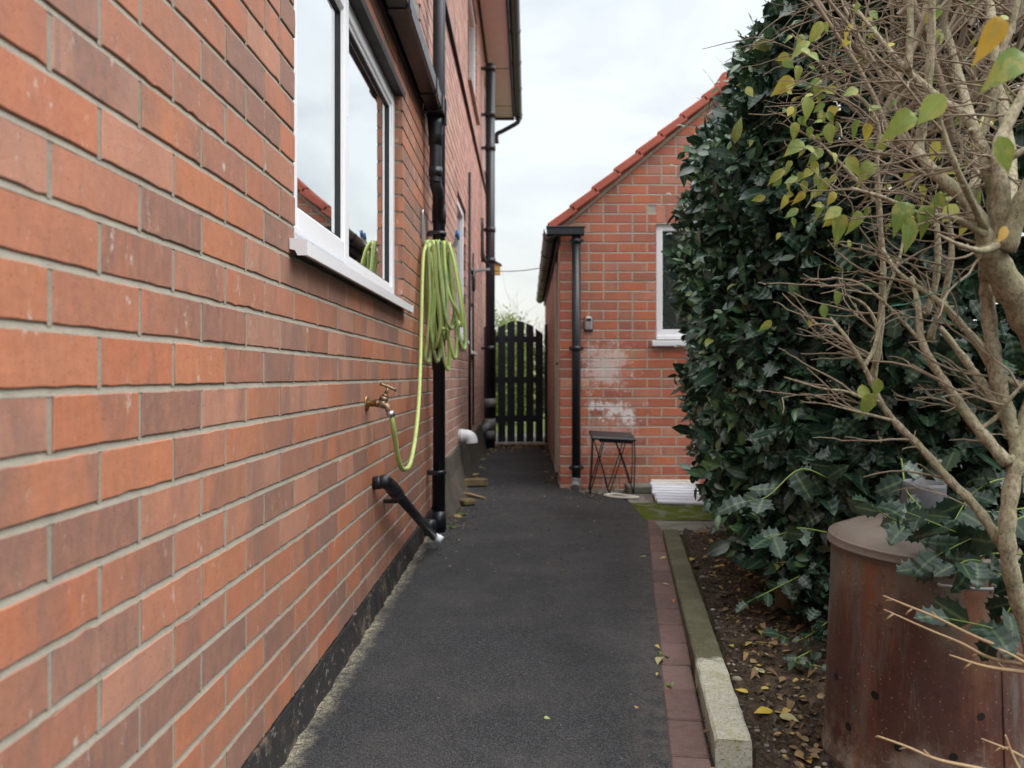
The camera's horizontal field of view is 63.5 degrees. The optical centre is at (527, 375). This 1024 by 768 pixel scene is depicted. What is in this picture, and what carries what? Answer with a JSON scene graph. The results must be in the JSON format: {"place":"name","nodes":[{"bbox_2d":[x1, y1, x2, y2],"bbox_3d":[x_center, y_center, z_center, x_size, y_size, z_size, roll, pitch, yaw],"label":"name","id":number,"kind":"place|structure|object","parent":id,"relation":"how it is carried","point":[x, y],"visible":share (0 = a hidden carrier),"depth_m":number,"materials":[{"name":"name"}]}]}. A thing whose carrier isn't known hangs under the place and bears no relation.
{"place":"outdoors","nodes":[
{"label":"outdoors","id":0,"kind":"place"},
{"bbox_2d":[280,445,673,767],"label":"path","id":1,"kind":"structure","parent":0,"point":[593,722],"depth_m":2.61,"materials":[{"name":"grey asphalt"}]},
{"bbox_2d":[459,498,475,505],"bbox_3d":[-0.410,0.845,5.550,0.090,0.040,0.100,0,0,-34],"label":"stone","id":2,"kind":"object","parent":1,"relation":"on","point":[466,501],"visible":0.92,"depth_m":5.52,"materials":[{"name":"brown stone"}]},
{"bbox_2d":[464,492,485,498],"bbox_3d":[-0.393,0.851,5.899,0.273,0.030,0.046,0,0,41],"label":"stick","id":3,"kind":"object","parent":1,"relation":"on","point":[473,495],"visible":0.76,"depth_m":5.89,"materials":[{"name":"brown wood"}]},
{"bbox_2d":[464,478,487,486],"bbox_3d":[-0.433,0.835,6.500,0.210,0.062,0.142,0,0,-14],"label":"mossy block","id":4,"kind":"object","parent":1,"relation":"on","point":[470,482],"depth_m":6.44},
{"bbox_2d":[451,444,557,518],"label":"leaf litter","id":5,"kind":"object","parent":1,"relation":"on","point":[513,446],"visible":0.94,"depth_m":9.61,"materials":[{"name":"brown plant"}]},
{"bbox_2d":[436,460,642,573],"bbox_3d":[0.139,0.864,6.056,1.338,0.022,4.897,0,0,0],"label":"path grit","id":6,"kind":"object","parent":1,"relation":"on","point":[582,489],"visible":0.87,"depth_m":5.08,"materials":[{"name":"grey gravel"}]},
{"bbox_2d":[655,656,663,664],"bbox_3d":[0.397,0.857,2.494,0.026,0.017,0.043,0,0,0],"label":"fallen leaf","id":7,"kind":"object","parent":1,"relation":"on","point":[658,659],"visible":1,"depth_m":2.50,"materials":[{"name":"yellow plant"}]},
{"bbox_2d":[496,413,544,433],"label":"lawn","id":8,"kind":"structure","parent":0,"point":[524,427],"depth_m":14.16,"materials":[{"name":"green plant"}]},
{"bbox_2d":[495,304,534,425],"bbox_3d":[-0.405,-0.210,14.966,1.251,2.259,1.340,0,0,0],"label":"garden bush","id":9,"kind":"object","parent":8,"relation":"on","point":[508,318],"visible":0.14,"depth_m":14.83,"materials":[{"name":"green plant"}]},
{"bbox_2d":[496,339,544,417],"bbox_3d":[0.258,0.123,17.454,8.749,1.796,1.198,0,0,0],"label":"hedge","id":10,"kind":"object","parent":8,"relation":"on","point":[534,383],"visible":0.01,"depth_m":17.16,"materials":[{"name":"green plant"}]},
{"bbox_2d":[496,434,544,441],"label":"back paving","id":11,"kind":"structure","parent":0,"point":[516,437],"depth_m":11.71,"materials":[{"name":"grey concrete"}]},
{"bbox_2d":[431,473,681,536],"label":"ground","id":12,"kind":"structure","parent":0,"point":[581,488],"depth_m":6.61,"materials":[{"name":"grey concrete"}]},
{"bbox_2d":[0,0,522,767],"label":"brick house","id":13,"kind":"structure","parent":12,"relation":"on","point":[220,520],"depth_m":1.52,"materials":[{"name":"brick"}]},
{"bbox_2d":[289,0,412,312],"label":"window","id":14,"kind":"structure","parent":13,"relation":"in","point":[344,100],"depth_m":2.61,"materials":[{"name":"white plastic"}]},
{"bbox_2d":[365,382,396,417],"bbox_3d":[-0.508,0.083,2.865,0.105,0.124,0.056,0,0,0],"label":"garden tap","id":15,"kind":"object","parent":13,"relation":"attached to","point":[382,402],"visible":1,"depth_m":2.85,"materials":[{"name":"gold metal"}]},
{"bbox_2d":[420,209,459,248],"bbox_3d":[-0.460,-0.773,4.330,0.201,0.205,0.094,0,0,0],"label":"hose hanger","id":16,"kind":"object","parent":13,"relation":"attached to","point":[422,233],"visible":0.82,"depth_m":4.29,"materials":[{"name":"metal"}]},
{"bbox_2d":[389,239,466,471],"bbox_3d":[-0.435,-0.175,3.603,0.233,1.072,1.503,0,0,0],"label":"garden hose","id":17,"kind":"object","parent":16,"relation":"hanging from","point":[436,264],"visible":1,"depth_m":4.24,"materials":[{"name":"green rubber"}]},
{"bbox_2d":[457,197,469,343],"bbox_3d":[-0.585,-0.881,7.000,0.119,1.194,0.894,0,0,0],"label":"window","id":18,"kind":"structure","parent":13,"relation":"in","point":[460,214],"depth_m":7.39,"materials":[{"name":"white plastic"}]},
{"bbox_2d":[471,305,476,355],"bbox_3d":[-0.585,-0.469,8.175,0.119,0.519,0.644,0,0,0],"label":"window","id":19,"kind":"structure","parent":13,"relation":"in","point":[472,352],"depth_m":8.49,"materials":[{"name":"white plastic"}]},
{"bbox_2d":[468,0,479,124],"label":"window","id":20,"kind":"structure","parent":13,"relation":"in","point":[471,21],"depth_m":8.77,"materials":[{"name":"white plastic"}]},
{"bbox_2d":[484,86,485,178],"bbox_3d":[-0.585,-3.244,11.250,0.119,1.269,1.294,0,0,0],"label":"window","id":21,"kind":"structure","parent":13,"relation":"in","point":[484,86],"depth_m":11.59,"materials":[{"name":"plastic"}]},
{"bbox_2d":[495,261,501,274],"bbox_3d":[-0.485,-1.710,12.990,0.150,0.240,0.180,0,0,0],"label":"bird box","id":22,"kind":"object","parent":13,"relation":"attached to","point":[497,266],"visible":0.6,"depth_m":12.92,"materials":[{"name":"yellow wood"}]},
{"bbox_2d":[494,268,538,271],"bbox_3d":[-0.130,-1.263,9.800,0.621,0.053,0.010,0,0,0],"label":"overhead cable","id":23,"kind":"object","parent":13,"relation":"attached to","point":[514,271],"visible":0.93,"depth_m":9.80,"materials":[{"name":"metal"}]},
{"bbox_2d":[495,270,544,343],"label":"bare tree","id":24,"kind":"object","parent":12,"relation":"on","point":[525,313],"visible":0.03,"depth_m":45.92,"materials":[{"name":"brown plant"}]},
{"bbox_2d":[495,442,547,444],"bbox_3d":[-0.127,0.875,10.515,0.746,0.050,0.370,0,0,0],"label":"gate step","id":25,"kind":"object","parent":12,"relation":"on","point":[522,443],"visible":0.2,"depth_m":10.42,"materials":[{"name":"concrete"}]},
{"bbox_2d":[484,321,546,442],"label":"garden gate","id":26,"kind":"structure","parent":25,"relation":"on","point":[520,339],"depth_m":10.55,"materials":[{"name":"black wood"}]},
{"bbox_2d":[500,293,544,387],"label":"bare tree","id":27,"kind":"object","parent":12,"relation":"on","point":[525,329],"visible":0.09,"depth_m":49.43,"materials":[{"name":"brown plant"}]},
{"bbox_2d":[536,71,730,490],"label":"brick garage","id":28,"kind":"structure","parent":12,"relation":"on","point":[606,240],"depth_m":6.40,"materials":[{"name":"red brick"}]},
{"bbox_2d":[584,316,592,330],"bbox_3d":[0.467,-0.402,6.380,0.072,0.114,0.036,0,0,0],"label":"key safe","id":29,"kind":"object","parent":28,"relation":"attached to","point":[588,323],"visible":1,"depth_m":6.37,"materials":[{"name":"metal"}]},
{"bbox_2d":[651,224,685,345],"bbox_3d":[1.442,-0.706,6.425,0.975,0.953,0.150,0,0,0],"label":"window","id":30,"kind":"structure","parent":28,"relation":"in","point":[666,328],"depth_m":6.42,"materials":[{"name":"white plastic"}]},
{"bbox_2d":[648,519,710,767],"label":"paver edging","id":31,"kind":"object","parent":12,"relation":"on","point":[687,742],"visible":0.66,"depth_m":2.39,"materials":[{"name":"red brick"}]},
{"bbox_2d":[569,489,713,533],"bbox_3d":[1.620,0.872,5.475,2.760,0.001,1.850,0,0,0],"label":"side patch","id":32,"kind":"object","parent":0,"point":[646,498],"visible":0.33,"depth_m":5.93,"materials":[{"name":"moss"},{"name":"concrete"}]},
{"bbox_2d":[588,430,635,493],"bbox_3d":[0.619,0.635,6.131,0.349,0.448,0.271,0,0,0],"label":"wire table","id":33,"kind":"object","parent":32,"relation":"on","point":[615,437],"visible":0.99,"depth_m":6.01,"materials":[{"name":"black metal"}]},
{"bbox_2d":[603,493,639,498],"bbox_3d":[0.660,0.857,5.889,0.130,0.020,0.261,0,0,-45],"label":"rope loop","id":34,"kind":"object","parent":32,"relation":"on","point":[619,496],"visible":1,"depth_m":5.87,"materials":[{"name":"beige fabric"}]},
{"bbox_2d":[625,483,651,493],"bbox_3d":[0.833,0.843,6.200,0.195,0.055,0.200,0,0,0],"label":"grey slab","id":35,"kind":"object","parent":32,"relation":"on","point":[643,488],"depth_m":6.10,"materials":[{"name":"grey concrete"}]},
{"bbox_2d":[651,489,698,494],"bbox_3d":[1.111,0.812,5.736,0.499,0.046,0.064,0,0,2],"label":"plastic strip","id":36,"kind":"object","parent":32,"relation":"on","point":[653,491],"visible":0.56,"depth_m":5.75,"materials":[{"name":"white plastic"}]},
{"bbox_2d":[652,486,697,489],"bbox_3d":[1.122,0.803,5.808,0.496,0.046,0.064,0,0,2],"label":"plastic strip","id":37,"kind":"object","parent":32,"relation":"on","point":[679,488],"visible":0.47,"depth_m":5.82,"materials":[{"name":"white plastic"}]},
{"bbox_2d":[631,503,721,519],"bbox_3d":[1.000,0.859,5.290,0.600,0.010,0.680,0,0,0],"label":"moss patch","id":38,"kind":"object","parent":32,"relation":"on","point":[650,511],"visible":0.75,"depth_m":5.22,"materials":[{"name":"green plant"}]},
{"bbox_2d":[657,497,703,504],"bbox_3d":[1.097,0.839,5.520,0.467,0.046,0.064,0,0,4],"label":"plastic strip","id":39,"kind":"object","parent":38,"relation":"on","point":[683,501],"visible":0.58,"depth_m":5.51,"materials":[{"name":"white plastic"}]},
{"bbox_2d":[655,495,700,500],"bbox_3d":[1.101,0.830,5.592,0.479,0.046,0.064,0,0,3],"label":"plastic strip","id":40,"kind":"object","parent":32,"relation":"on","point":[675,496],"visible":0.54,"depth_m":5.61,"materials":[{"name":"white plastic"}]},
{"bbox_2d":[655,492,700,495],"bbox_3d":[1.112,0.821,5.664,0.476,0.046,0.064,0,0,3],"label":"plastic strip","id":41,"kind":"object","parent":32,"relation":"on","point":[672,493],"visible":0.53,"depth_m":5.68,"materials":[{"name":"white plastic"}]},
{"bbox_2d":[654,521,728,535],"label":"flagstones","id":42,"kind":"object","parent":32,"relation":"on","point":[679,526],"visible":0.39,"depth_m":4.74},
{"bbox_3d":[1.525,0.820,5.990,0.450,0.099,0.420,0,0,0],"label":"storage box","id":43,"kind":"object","parent":32,"relation":"on","visible":0},
{"bbox_2d":[651,484,695,487],"bbox_3d":[1.131,0.794,5.880,0.499,0.046,0.064,0,0,1],"label":"plastic strip","id":44,"kind":"object","parent":43,"relation":"on","point":[665,485],"visible":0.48,"depth_m":5.89,"materials":[{"name":"white plastic"}]},
{"bbox_2d":[650,481,698,485],"bbox_3d":[1.136,0.785,5.952,0.509,0.047,0.068,0,0,0],"label":"plastic strip","id":45,"kind":"object","parent":43,"relation":"on","point":[651,482],"visible":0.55,"depth_m":5.97,"materials":[{"name":"white plastic"}]},
{"bbox_2d":[651,479,700,483],"bbox_3d":[1.160,0.772,6.008,0.525,0.024,0.160,0,0,0],"label":"cream board","id":46,"kind":"object","parent":45,"relation":"on","point":[668,480],"visible":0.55,"depth_m":6.00,"materials":[{"name":"paint"}]},
{"bbox_2d":[495,0,1023,362],"label":"sky","id":47,"kind":"structure","parent":0,"point":[600,79],"materials":[{"name":"white"}]},
{"bbox_2d":[680,528,1023,767],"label":"soil bed","id":48,"kind":"object","parent":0,"point":[784,741],"visible":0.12,"depth_m":2.42,"materials":[{"name":"brown soil"}]},
{"bbox_2d":[663,529,751,767],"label":"curb","id":49,"kind":"structure","parent":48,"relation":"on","point":[729,738],"depth_m":2.28,"materials":[{"name":"grey concrete"}]},
{"bbox_2d":[736,688,747,692],"bbox_3d":[0.576,0.849,2.233,0.039,0.005,0.019,0,0,25],"label":"fallen leaf","id":50,"kind":"object","parent":48,"relation":"on","point":[743,690],"visible":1,"depth_m":2.23,"materials":[{"name":"yellow plant"}]},
{"bbox_2d":[754,706,772,713],"bbox_3d":[0.599,0.853,2.109,0.053,0.007,0.033,0,0,0],"label":"fallen leaf","id":51,"kind":"object","parent":48,"relation":"on","point":[766,710],"visible":1,"depth_m":2.11,"materials":[{"name":"yellow plant"}]},
{"bbox_2d":[695,527,845,767],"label":"leaf litter","id":52,"kind":"object","parent":48,"relation":"on","point":[781,709],"visible":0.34,"depth_m":2.38,"materials":[{"name":"brown plant"}]},
{"bbox_2d":[773,107,803,610],"bbox_3d":[0.954,-0.030,3.030,0.112,1.903,0.104,0,0,0],"label":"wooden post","id":53,"kind":"object","parent":48,"relation":"on","point":[781,599],"visible":0.03,"depth_m":2.99,"materials":[{"name":"brown wood"}]},
{"bbox_2d":[780,713,798,721],"bbox_3d":[0.642,0.841,2.038,0.029,0.007,0.050,0,0,-16],"label":"fallen leaf","id":54,"kind":"object","parent":48,"relation":"on","point":[787,716],"visible":1,"depth_m":2.04,"materials":[{"name":"beige plant"}]},
{"bbox_2d":[660,0,1023,670],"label":"holly hedge","id":55,"kind":"object","parent":48,"relation":"on","point":[752,452],"visible":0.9,"depth_m":2.68,"materials":[{"name":"green plant"}]},
{"bbox_2d":[704,0,1023,767],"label":"bare shrub","id":56,"kind":"object","parent":48,"relation":"on","point":[997,229],"visible":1,"depth_m":1.48,"materials":[{"name":"brown plant"}]},
{"bbox_2d":[887,270,981,311],"bbox_3d":[0.730,-0.149,1.458,0.175,0.066,0.022,0,0,35],"label":"branch","id":57,"kind":"object","parent":56,"relation":"attached to","point":[935,292],"visible":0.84,"depth_m":1.47,"materials":[{"name":"brown wood"}]},
{"bbox_2d":[821,479,1023,767],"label":"garden incinerator","id":58,"kind":"object","parent":48,"relation":"on","point":[900,680],"visible":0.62,"depth_m":1.72,"materials":[{"name":"metal"}]}
]}

